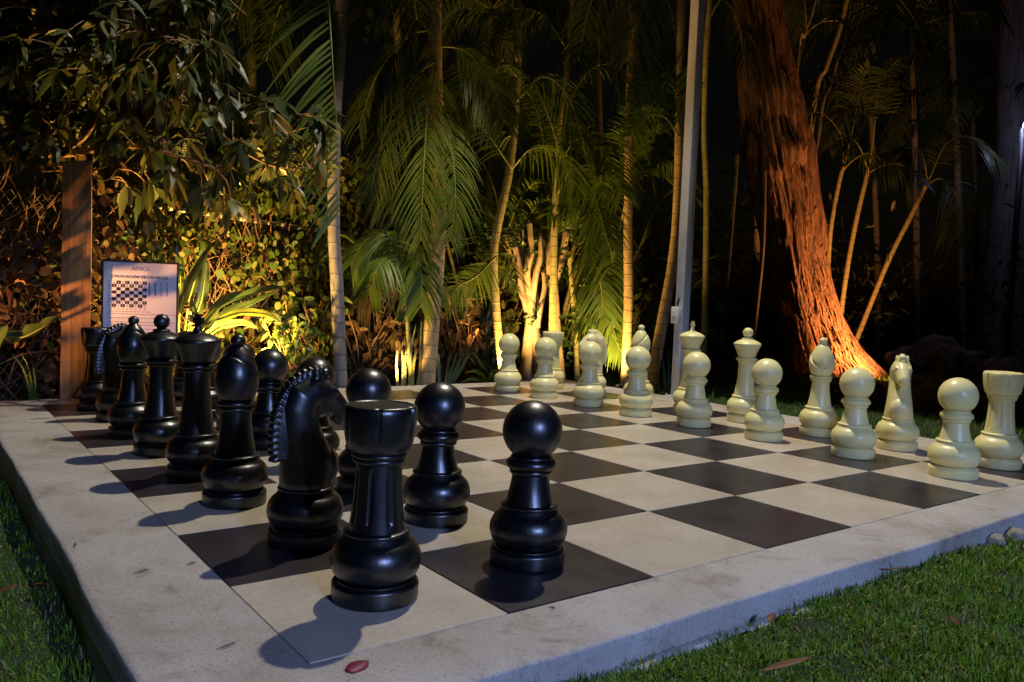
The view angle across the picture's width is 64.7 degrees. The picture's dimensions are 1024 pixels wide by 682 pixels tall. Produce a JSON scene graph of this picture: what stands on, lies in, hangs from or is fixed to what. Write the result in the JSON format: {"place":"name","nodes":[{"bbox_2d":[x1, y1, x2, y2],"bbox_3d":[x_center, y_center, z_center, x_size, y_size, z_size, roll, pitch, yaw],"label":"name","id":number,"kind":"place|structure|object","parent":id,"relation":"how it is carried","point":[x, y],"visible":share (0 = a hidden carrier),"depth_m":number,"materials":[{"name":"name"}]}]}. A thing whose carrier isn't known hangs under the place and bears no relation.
{"place":"outdoors","nodes":[
{"label":"outdoors","id":0,"kind":"place"},
{"bbox_2d":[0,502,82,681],"bbox_3d":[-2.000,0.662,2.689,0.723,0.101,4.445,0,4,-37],"label":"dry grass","id":1,"kind":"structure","parent":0,"point":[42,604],"depth_m":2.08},
{"bbox_2d":[0,477,102,681],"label":"grass","id":2,"kind":"structure","parent":0,"point":[56,671],"depth_m":2.04,"materials":[{"name":"plant"}]},
{"bbox_2d":[0,0,998,322],"label":"sky","id":3,"kind":"structure","parent":0,"point":[723,134],"materials":[{"name":"black"}]},
{"bbox_2d":[0,286,1023,681],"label":"ground","id":4,"kind":"structure","parent":0,"point":[904,338],"depth_m":2.45,"materials":[{"name":"plant"}]},
{"bbox_2d":[0,316,59,345],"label":"paddle leaf plant","id":5,"kind":"object","parent":4,"relation":"on","point":[27,331],"visible":1,"depth_m":4.90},
{"bbox_2d":[11,354,80,399],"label":"sprouting plant","id":6,"kind":"object","parent":4,"relation":"on","point":[32,394],"visible":0.46,"depth_m":5.15,"materials":[{"name":"green plant"}]},
{"bbox_2d":[60,161,92,398],"bbox_3d":[-2.860,-0.367,5.311,0.173,1.625,0.169,1,3,-26],"label":"wooden post","id":7,"kind":"object","parent":4,"relation":"on","point":[77,182],"visible":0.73,"depth_m":5.23,"materials":[{"name":"wood"}]},
{"bbox_2d":[101,259,178,355],"bbox_3d":[-2.556,-0.037,5.462,0.549,1.003,0.212,2,3,3],"label":"sign","id":8,"kind":"object","parent":4,"relation":"on","point":[145,293],"visible":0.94,"depth_m":5.42,"materials":[{"name":"metal"}]},
{"bbox_2d":[0,0,345,234],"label":"leafy tree","id":9,"kind":"object","parent":4,"relation":"on","point":[92,71],"visible":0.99,"depth_m":5.20,"materials":[{"name":"green plant"}]},
{"bbox_2d":[91,226,284,377],"bbox_3d":[-2.357,-0.257,5.884,1.460,1.234,0.857,3,3,16],"label":"paddle leaf plant","id":10,"kind":"object","parent":4,"relation":"on","point":[195,280],"visible":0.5,"depth_m":5.94,"materials":[{"name":"plant"}]},
{"bbox_2d":[110,0,397,350],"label":"background palm","id":11,"kind":"object","parent":4,"relation":"on","point":[252,80],"visible":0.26,"depth_m":9.53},
{"bbox_2d":[0,188,547,400],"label":"chain link fence","id":12,"kind":"object","parent":4,"relation":"on","point":[183,210],"visible":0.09,"depth_m":6.69,"materials":[{"name":"metal"}]},
{"bbox_2d":[0,137,231,400],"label":"creeper","id":13,"kind":"object","parent":12,"relation":"attached to","point":[46,280],"visible":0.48,"depth_m":5.45,"materials":[{"name":"green plant"}]},
{"bbox_2d":[3,104,445,391],"bbox_3d":[-2.103,-0.734,7.727,0.709,2.326,6.402,4,3,24],"label":"creeper","id":14,"kind":"object","parent":12,"relation":"attached to","point":[281,266],"visible":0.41,"depth_m":7.32,"materials":[{"name":"green plant"}]},
{"bbox_2d":[347,249,547,356],"bbox_3d":[-0.655,-0.447,11.069,0.715,1.564,6.164,4,3,24],"label":"creeper","id":15,"kind":"object","parent":12,"relation":"attached to","point":[473,260],"visible":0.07,"depth_m":10.88,"materials":[{"name":"green plant"}]},
{"bbox_2d":[243,310,320,382],"bbox_3d":[-1.784,0.099,6.257,0.586,0.686,0.455,2,3,-6],"label":"leafy bush","id":16,"kind":"object","parent":4,"relation":"on","point":[289,342],"visible":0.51,"depth_m":6.18,"materials":[{"name":"green plant"}]},
{"bbox_2d":[274,290,352,373],"bbox_3d":[-1.735,0.021,6.993,0.663,0.924,0.676,1,3,-18],"label":"shrub","id":17,"kind":"object","parent":4,"relation":"on","point":[324,352],"visible":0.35,"depth_m":6.92,"materials":[{"name":"green plant"}]},
{"bbox_2d":[218,0,449,387],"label":"palm tree","id":18,"kind":"object","parent":4,"relation":"on","point":[337,53],"visible":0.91,"depth_m":6.25,"materials":[{"name":"green plant"}]},
{"bbox_2d":[331,302,405,378],"bbox_3d":[-1.327,0.067,7.259,0.748,0.854,0.689,0,4,-37],"label":"shrub","id":19,"kind":"object","parent":4,"relation":"on","point":[362,340],"visible":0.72,"depth_m":7.21,"materials":[{"name":"green plant"}]},
{"bbox_2d":[308,229,453,355],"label":"clumping palm","id":20,"kind":"object","parent":4,"relation":"on","point":[348,288],"visible":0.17,"depth_m":7.63,"materials":[{"name":"plant"}]},
{"bbox_2d":[359,319,422,383],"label":"shrub","id":21,"kind":"object","parent":4,"relation":"on","point":[392,350],"visible":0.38,"depth_m":7.37,"materials":[{"name":"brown plant"}]},
{"bbox_2d":[341,228,450,371],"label":"young palm","id":22,"kind":"object","parent":4,"relation":"on","point":[414,294],"visible":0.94,"depth_m":6.58,"materials":[{"name":"plant"}]},
{"bbox_2d":[395,318,421,385],"bbox_3d":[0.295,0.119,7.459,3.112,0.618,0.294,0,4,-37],"label":"sprouting plant","id":23,"kind":"object","parent":4,"relation":"on","point":[410,379],"visible":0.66,"depth_m":6.67,"materials":[{"name":"yellow plant"}]},
{"bbox_2d":[270,0,546,352],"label":"background palm","id":24,"kind":"object","parent":4,"relation":"on","point":[356,14],"visible":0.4,"depth_m":10.25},
{"bbox_2d":[341,0,529,384],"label":"palm tree","id":25,"kind":"object","parent":4,"relation":"on","point":[439,219],"visible":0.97,"depth_m":6.59,"materials":[{"name":"green plant"}]},
{"bbox_2d":[418,285,490,379],"bbox_3d":[-0.458,-0.056,7.949,0.722,1.083,0.884,0,4,-37],"label":"shrub","id":26,"kind":"object","parent":4,"relation":"on","point":[454,339],"visible":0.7,"depth_m":7.92,"materials":[{"name":"green plant"}]},
{"bbox_2d":[437,351,485,383],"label":"sprouting plant","id":27,"kind":"object","parent":4,"relation":"on","point":[452,375],"visible":0.78,"depth_m":7.09,"materials":[{"name":"green plant"}]},
{"bbox_2d":[461,369,496,382],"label":"sprouting plant","id":28,"kind":"object","parent":4,"relation":"on","point":[483,379],"visible":0.67,"depth_m":7.22,"materials":[{"name":"green plant"}]},
{"bbox_2d":[389,162,580,376],"bbox_3d":[-0.159,-0.774,8.397,2.087,2.374,1.954,0,4,-37],"label":"clumping palm","id":29,"kind":"object","parent":4,"relation":"on","point":[507,262],"visible":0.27,"depth_m":8.30,"materials":[{"name":"plant"}]},
{"bbox_2d":[455,289,522,377],"bbox_3d":[-0.200,-0.087,8.236,0.815,0.991,0.745,2,3,-4],"label":"shrub","id":30,"kind":"object","parent":4,"relation":"on","point":[489,364],"visible":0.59,"depth_m":8.20,"materials":[{"name":"green plant"}]},
{"bbox_2d":[367,0,611,365],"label":"background palm","id":31,"kind":"object","parent":4,"relation":"on","point":[548,7],"visible":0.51,"depth_m":9.83,"materials":[{"name":"plant"}]},
{"bbox_2d":[0,380,1023,681],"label":"concrete platform","id":32,"kind":"structure","parent":4,"relation":"on","point":[168,614],"depth_m":2.06,"materials":[{"name":"concrete"}]},
{"bbox_2d":[345,660,368,673],"bbox_3d":[-0.309,0.654,1.623,0.060,0.006,0.041,0,4,-37],"label":"petal","id":33,"kind":"object","parent":32,"relation":"on","point":[353,667],"visible":1,"depth_m":1.62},
{"bbox_2d":[43,385,1023,663],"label":"chessboard","id":34,"kind":"object","parent":32,"relation":"on","point":[659,491],"visible":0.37,"depth_m":2.97,"materials":[{"name":"tile"}]},
{"bbox_2d":[76,327,109,410],"bbox_3d":[-2.432,0.160,4.742,0.222,0.479,0.222,5,4,36],"label":"rook","id":35,"kind":"object","parent":34,"relation":"on","point":[88,389],"visible":0.51,"depth_m":4.66,"materials":[{"name":"black plastic"}]},
{"bbox_2d":[93,323,126,421],"bbox_3d":[-2.142,0.165,4.396,0.222,0.530,0.222,3,3,5],"label":"knight","id":36,"kind":"object","parent":34,"relation":"on","point":[106,361],"visible":0.51,"depth_m":4.32,"materials":[{"name":"black plastic"}]},
{"bbox_2d":[107,316,147,438],"bbox_3d":[-1.857,0.171,3.959,0.222,0.588,0.222,1,3,-21],"label":"bishop","id":37,"kind":"object","parent":34,"relation":"on","point":[125,411],"visible":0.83,"depth_m":3.90,"materials":[{"name":"black plastic"}]},
{"bbox_2d":[132,314,179,457],"bbox_3d":[-1.549,0.189,3.565,0.222,0.618,0.222,0,4,-37],"label":"queen","id":38,"kind":"object","parent":34,"relation":"on","point":[155,427],"visible":0.87,"depth_m":3.51,"materials":[{"name":"black plastic"}]},
{"bbox_2d":[173,331,190,406],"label":"pawn","id":39,"kind":"object","parent":34,"relation":"on","point":[178,379],"visible":0.28,"depth_m":4.98,"materials":[{"name":"black plastic"}]},
{"bbox_2d":[165,314,221,480],"bbox_3d":[-1.237,0.212,3.174,0.222,0.638,0.222,5,4,36],"label":"king","id":40,"kind":"object","parent":34,"relation":"on","point":[190,447],"visible":0.95,"depth_m":3.12,"materials":[{"name":"black plastic"}]},
{"bbox_2d":[211,345,221,417],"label":"pawn","id":41,"kind":"object","parent":34,"relation":"on","point":[214,398],"visible":0.07,"depth_m":4.61,"materials":[{"name":"black plastic"}]},
{"bbox_2d":[201,334,267,509],"bbox_3d":[-0.954,0.270,2.796,0.222,0.588,0.222,4,3,24],"label":"bishop","id":42,"kind":"object","parent":34,"relation":"on","point":[234,473],"visible":1,"depth_m":2.74,"materials":[{"name":"black plastic"}]},
{"bbox_2d":[215,343,255,430],"bbox_3d":[-1.440,0.234,4.252,0.222,0.464,0.222,0,4,-37],"label":"pawn","id":43,"kind":"object","parent":34,"relation":"on","point":[252,352],"visible":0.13,"depth_m":4.20,"materials":[{"name":"black plastic"}]},
{"bbox_2d":[251,349,288,448],"bbox_3d":[-1.155,0.267,3.848,0.222,0.464,0.222,0,4,-37],"label":"pawn","id":44,"kind":"object","parent":34,"relation":"on","point":[272,365],"visible":0.59,"depth_m":3.78,"materials":[{"name":"black plastic"}]},
{"bbox_2d":[266,365,347,552],"bbox_3d":[-0.607,0.335,2.392,0.222,0.530,0.222,2,3,-1],"label":"knight","id":45,"kind":"object","parent":34,"relation":"on","point":[304,509],"visible":0.99,"depth_m":2.32,"materials":[{"name":"black plastic"}]},
{"bbox_2d":[296,357,339,457],"bbox_3d":[-0.847,0.300,3.462,0.222,0.464,0.222,0,4,-37],"label":"pawn","id":46,"kind":"object","parent":34,"relation":"on","point":[331,435],"visible":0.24,"depth_m":3.42,"materials":[{"name":"black plastic"}]},
{"bbox_2d":[337,368,390,494],"bbox_3d":[-0.548,0.334,3.063,0.222,0.464,0.222,0,4,-37],"label":"pawn","id":47,"kind":"object","parent":34,"relation":"on","point":[368,384],"visible":0.33,"depth_m":2.99,"materials":[{"name":"black plastic"}]},
{"bbox_2d":[330,400,420,612],"bbox_3d":[-0.330,0.393,1.985,0.222,0.479,0.222,0,4,-37],"label":"rook","id":48,"kind":"object","parent":34,"relation":"on","point":[375,557],"visible":1,"depth_m":1.92,"materials":[{"name":"black plastic"}]},
{"bbox_2d":[403,382,469,528],"bbox_3d":[-0.245,0.367,2.685,0.222,0.464,0.222,0,4,-37],"label":"pawn","id":49,"kind":"object","parent":34,"relation":"on","point":[436,490],"visible":0.98,"depth_m":2.62,"materials":[{"name":"black plastic"}]},
{"bbox_2d":[494,333,521,391],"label":"pawn","id":50,"kind":"object","parent":34,"relation":"on","point":[507,377],"visible":1,"depth_m":6.45,"materials":[{"name":"beige plastic"}]},
{"bbox_2d":[489,400,567,573],"bbox_3d":[0.052,0.399,2.297,0.222,0.464,0.222,0,4,-37],"label":"pawn","id":51,"kind":"object","parent":34,"relation":"on","point":[528,527],"visible":1,"depth_m":2.23,"materials":[{"name":"black plastic"}]},
{"bbox_2d":[530,337,558,398],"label":"pawn","id":52,"kind":"object","parent":34,"relation":"on","point":[544,383],"visible":1,"depth_m":6.09,"materials":[{"name":"beige plastic"}]},
{"bbox_2d":[543,331,564,389],"bbox_3d":[0.339,0.161,6.814,0.222,0.479,0.222,0,4,-37],"label":"rook","id":53,"kind":"object","parent":34,"relation":"on","point":[557,338],"visible":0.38,"depth_m":6.75,"materials":[{"name":"beige plastic"}]},
{"bbox_2d":[573,341,603,406],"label":"pawn","id":54,"kind":"object","parent":34,"relation":"on","point":[588,390],"visible":1,"depth_m":5.73,"materials":[{"name":"beige plastic"}]},
{"bbox_2d":[578,329,607,395],"bbox_3d":[0.650,0.167,6.465,0.222,0.530,0.222,4,3,24],"label":"knight","id":55,"kind":"object","parent":34,"relation":"on","point":[595,335],"visible":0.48,"depth_m":6.42,"materials":[{"name":"beige plastic"}]},
{"bbox_2d":[619,346,652,417],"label":"pawn","id":56,"kind":"object","parent":34,"relation":"on","point":[635,399],"visible":1,"depth_m":5.32,"materials":[{"name":"beige plastic"}]},
{"bbox_2d":[623,325,652,394],"bbox_3d":[0.957,0.172,6.057,0.222,0.588,0.222,2,3,0],"label":"bishop","id":57,"kind":"object","parent":34,"relation":"on","point":[641,338],"visible":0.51,"depth_m":6.00,"materials":[{"name":"beige plastic"}]},
{"bbox_2d":[673,321,704,411],"bbox_3d":[1.251,0.179,5.664,0.222,0.638,0.222,2,3,-6],"label":"king","id":58,"kind":"object","parent":34,"relation":"on","point":[692,339],"visible":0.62,"depth_m":5.61,"materials":[{"name":"beige plastic"}]},
{"bbox_2d":[676,352,712,427],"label":"pawn","id":59,"kind":"object","parent":34,"relation":"on","point":[694,409],"visible":1,"depth_m":4.96,"materials":[{"name":"beige plastic"}]},
{"bbox_2d":[727,328,761,422],"bbox_3d":[1.534,0.221,5.304,0.222,0.618,0.222,0,4,-37],"label":"queen","id":60,"kind":"object","parent":34,"relation":"on","point":[740,402],"visible":0.84,"depth_m":5.25,"materials":[{"name":"beige plastic"}]},
{"bbox_2d":[744,358,784,441],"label":"pawn","id":61,"kind":"object","parent":34,"relation":"on","point":[764,421],"visible":1,"depth_m":4.56,"materials":[{"name":"beige plastic"}]},
{"bbox_2d":[799,337,837,437],"bbox_3d":[1.855,0.272,4.860,0.222,0.588,0.222,3,3,10],"label":"bishop","id":62,"kind":"object","parent":34,"relation":"on","point":[818,416],"visible":0.99,"depth_m":4.80,"materials":[{"name":"beige plastic"}]},
{"bbox_2d":[831,367,876,459],"bbox_3d":[1.781,0.367,4.192,0.222,0.464,0.222,0,4,-37],"label":"pawn","id":63,"kind":"object","parent":34,"relation":"on","point":[853,435],"visible":1,"depth_m":4.13,"materials":[{"name":"beige plastic"}]},
{"bbox_2d":[875,354,919,451],"bbox_3d":[2.144,0.334,4.474,0.222,0.530,0.222,1,3,-24],"label":"knight","id":64,"kind":"object","parent":34,"relation":"on","point":[897,429],"visible":1,"depth_m":4.41,"materials":[{"name":"beige plastic"}]},
{"bbox_2d":[927,378,980,480],"bbox_3d":[2.074,0.402,3.776,0.222,0.464,0.222,0,4,-37],"label":"pawn","id":65,"kind":"object","parent":34,"relation":"on","point":[953,452],"visible":1,"depth_m":3.71,"materials":[{"name":"beige plastic"}]},
{"bbox_2d":[974,370,1023,470],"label":"rook","id":66,"kind":"object","parent":34,"relation":"on","point":[999,444],"visible":0.94,"depth_m":4.00,"materials":[{"name":"beige plastic"}]},
{"bbox_2d":[0,69,1023,363],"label":"undergrowth","id":67,"kind":"object","parent":4,"relation":"on","point":[748,303],"visible":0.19,"depth_m":11.81,"materials":[{"name":"green plant"}]},
{"bbox_2d":[422,0,602,370],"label":"palm tree","id":68,"kind":"object","parent":4,"relation":"on","point":[557,168],"visible":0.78,"depth_m":7.23,"materials":[{"name":"plant"}]},
{"bbox_2d":[446,216,587,380],"bbox_3d":[0.050,-0.345,7.831,1.445,1.707,0.511,2,3,-7],"label":"pruned tree","id":69,"kind":"object","parent":4,"relation":"on","point":[532,336],"visible":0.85,"depth_m":7.84,"materials":[{"name":"brown plant"}]},
{"bbox_2d":[429,85,674,335],"bbox_3d":[0.416,-1.293,8.531,2.105,3.416,2.741,-1,4,-43],"label":"clumping palm","id":70,"kind":"object","parent":4,"relation":"on","point":[567,302],"visible":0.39,"depth_m":8.42,"materials":[{"name":"plant"}]},
{"bbox_2d":[536,295,586,377],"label":"shrub","id":71,"kind":"object","parent":4,"relation":"on","point":[568,349],"visible":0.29,"depth_m":8.22,"materials":[{"name":"green plant"}]},
{"bbox_2d":[474,0,649,330],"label":"palm tree","id":72,"kind":"object","parent":4,"relation":"on","point":[624,188],"visible":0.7,"depth_m":7.36,"materials":[{"name":"plant"}]},
{"bbox_2d":[459,0,719,366],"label":"background palm","id":73,"kind":"object","parent":4,"relation":"on","point":[598,105],"visible":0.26,"depth_m":10.73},
{"bbox_2d":[535,196,644,380],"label":"palm tree","id":74,"kind":"object","parent":4,"relation":"on","point":[604,318],"visible":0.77,"depth_m":7.68,"materials":[{"name":"plant"}]},
{"bbox_2d":[484,74,712,360],"bbox_3d":[0.864,-1.174,8.688,2.411,3.183,2.642,4,3,28],"label":"clumping palm","id":75,"kind":"object","parent":4,"relation":"on","point":[645,233],"visible":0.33,"depth_m":8.37,"materials":[{"name":"plant"}]},
{"bbox_2d":[552,0,689,386],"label":"palm tree","id":76,"kind":"object","parent":4,"relation":"on","point":[628,303],"visible":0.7,"depth_m":7.44,"materials":[{"name":"beige plant"}]},
{"bbox_2d":[603,280,657,377],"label":"shrub","id":77,"kind":"object","parent":4,"relation":"on","point":[639,310],"visible":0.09,"depth_m":8.32,"materials":[{"name":"green plant"}]},
{"bbox_2d":[601,0,705,392],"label":"palm tree","id":78,"kind":"object","parent":4,"relation":"on","point":[679,95],"visible":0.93,"depth_m":7.25,"materials":[{"name":"green plant"}]},
{"bbox_2d":[643,141,671,373],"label":"cane palm","id":79,"kind":"object","parent":4,"relation":"on","point":[663,233],"visible":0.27,"depth_m":9.18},
{"bbox_2d":[662,343,671,385],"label":"sprouting plant","id":80,"kind":"object","parent":4,"relation":"on","point":[664,375],"visible":0.26,"depth_m":7.80,"materials":[{"name":"green plant"}]},
{"bbox_2d":[648,309,690,376],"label":"shrub","id":81,"kind":"object","parent":4,"relation":"on","point":[665,350],"visible":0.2,"depth_m":8.71,"materials":[{"name":"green plant"}]},
{"bbox_2d":[663,0,705,396],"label":"lamp post","id":82,"kind":"object","parent":4,"relation":"on","point":[680,310],"visible":0.78,"depth_m":6.51,"materials":[{"name":"metal"}]},
{"bbox_2d":[633,223,747,345],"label":"clumping palm","id":83,"kind":"object","parent":4,"relation":"on","point":[659,265],"visible":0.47,"depth_m":8.69,"materials":[{"name":"plant"}]},
{"bbox_2d":[714,153,738,373],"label":"cane palm","id":84,"kind":"object","parent":4,"relation":"on","point":[726,278],"visible":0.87,"depth_m":9.38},
{"bbox_2d":[700,0,766,385],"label":"palm tree","id":85,"kind":"object","parent":4,"relation":"on","point":[706,203],"visible":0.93,"depth_m":7.97,"materials":[{"name":"plant"}]},
{"bbox_2d":[751,168,766,339],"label":"cane palm","id":86,"kind":"object","parent":4,"relation":"on","point":[759,282],"visible":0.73,"depth_m":9.58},
{"bbox_2d":[656,0,880,358],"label":"background palm","id":87,"kind":"object","parent":4,"relation":"on","point":[792,21],"visible":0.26,"depth_m":13.12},
{"bbox_2d":[538,534,1023,681],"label":"grass","id":88,"kind":"structure","parent":4,"relation":"on","point":[973,659],"depth_m":2.04,"materials":[{"name":"plant"}]},
{"bbox_2d":[760,656,812,670],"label":"fallen leaf","id":89,"kind":"object","parent":88,"relation":"on","point":[785,663],"visible":1,"depth_m":1.78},
{"bbox_2d":[986,533,1005,546],"bbox_3d":[1.760,0.729,2.952,0.096,0.052,0.074,0,4,-37],"label":"stone","id":90,"kind":"object","parent":88,"relation":"on","point":[995,537],"visible":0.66,"depth_m":2.92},
{"bbox_2d":[1004,526,1023,542],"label":"stone","id":91,"kind":"object","parent":88,"relation":"on","point":[1010,531],"visible":0.69,"depth_m":3.00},
{"bbox_2d":[727,0,889,377],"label":"tree","id":92,"kind":"object","parent":4,"relation":"on","point":[777,140],"visible":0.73,"depth_m":9.97,"materials":[{"name":"brown plant"}]},
{"bbox_2d":[796,0,852,74],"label":"areca palm","id":93,"kind":"object","parent":4,"relation":"on","point":[834,16],"visible":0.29,"depth_m":11.17,"materials":[{"name":"plant"}]},
{"bbox_2d":[816,9,850,162],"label":"areca palm","id":94,"kind":"object","parent":4,"relation":"on","point":[830,83],"visible":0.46,"depth_m":11.38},
{"bbox_2d":[806,58,905,265],"bbox_3d":[4.371,-1.668,10.728,0.911,4.178,1.507,-2,6,-57],"label":"areca palm","id":95,"kind":"object","parent":4,"relation":"on","point":[838,186],"visible":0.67,"depth_m":10.78,"materials":[{"name":"plant"}]},
{"bbox_2d":[824,69,936,314],"bbox_3d":[4.944,-1.634,10.850,1.580,4.146,0.629,3,3,4],"label":"areca palm","id":96,"kind":"object","parent":4,"relation":"on","point":[909,183],"visible":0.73,"depth_m":10.89,"materials":[{"name":"plant"}]},
{"bbox_2d":[799,0,981,132],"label":"areca palm","id":97,"kind":"object","parent":4,"relation":"on","point":[822,72],"visible":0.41,"depth_m":10.75,"materials":[{"name":"plant"}]},
{"bbox_2d":[800,54,994,359],"bbox_3d":[5.959,-2.116,13.672,3.354,4.930,3.269,2,3,-8],"label":"background palm","id":98,"kind":"object","parent":4,"relation":"on","point":[875,208],"visible":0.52,"depth_m":13.55,"materials":[{"name":"plant"}]},
{"bbox_2d":[883,345,924,372],"bbox_3d":[5.295,0.343,10.993,0.542,0.582,0.482,0,4,-37],"label":"boulder","id":99,"kind":"object","parent":4,"relation":"on","point":[916,361],"visible":0.52,"depth_m":10.86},
{"bbox_2d":[796,0,1016,342],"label":"background palm","id":100,"kind":"object","parent":4,"relation":"on","point":[877,14],"visible":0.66,"depth_m":12.79,"materials":[{"name":"plant"}]},
{"bbox_2d":[835,79,1023,321],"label":"background palm","id":101,"kind":"object","parent":4,"relation":"on","point":[971,120],"visible":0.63,"depth_m":13.18,"materials":[{"name":"plant"}]},
{"bbox_2d":[862,0,998,349],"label":"background palm","id":102,"kind":"object","parent":4,"relation":"on","point":[960,274],"visible":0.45,"depth_m":12.38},
{"bbox_2d":[855,131,1012,340],"bbox_3d":[5.784,-1.240,11.159,2.222,3.415,0.912,2,3,2],"label":"areca palm","id":103,"kind":"object","parent":4,"relation":"on","point":[945,199],"visible":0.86,"depth_m":11.06,"materials":[{"name":"plant"}]},
{"bbox_2d":[910,334,957,352],"bbox_3d":[6.261,0.297,11.912,1.006,0.819,0.751,0,4,-37],"label":"boulder","id":104,"kind":"object","parent":4,"relation":"on","point":[922,341],"visible":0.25,"depth_m":11.72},
{"bbox_2d":[919,338,972,373],"bbox_3d":[5.967,0.324,11.200,0.908,0.740,0.606,0,4,-37],"label":"boulder","id":105,"kind":"object","parent":4,"relation":"on","point":[947,355],"visible":0.56,"depth_m":10.95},
{"bbox_2d":[969,0,1023,370],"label":"dark tree","id":106,"kind":"object","parent":4,"relation":"on","point":[1010,70],"visible":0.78,"depth_m":11.80,"materials":[{"name":"grey plant"}]},
{"bbox_2d":[982,356,1023,374],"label":"boulder","id":107,"kind":"object","parent":4,"relation":"on","point":[1006,363],"visible":0.48,"depth_m":10.85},
{"bbox_2d":[1003,122,1023,356],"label":"distant lamp","id":108,"kind":"object","parent":4,"relation":"on","point":[1014,250],"visible":0.78,"depth_m":10.86,"materials":[{"name":"metal"}]},
{"bbox_2d":[413,345,1023,443],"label":"grass","id":109,"kind":"structure","parent":0,"point":[922,408],"depth_m":7.67,"materials":[{"name":"plant"}]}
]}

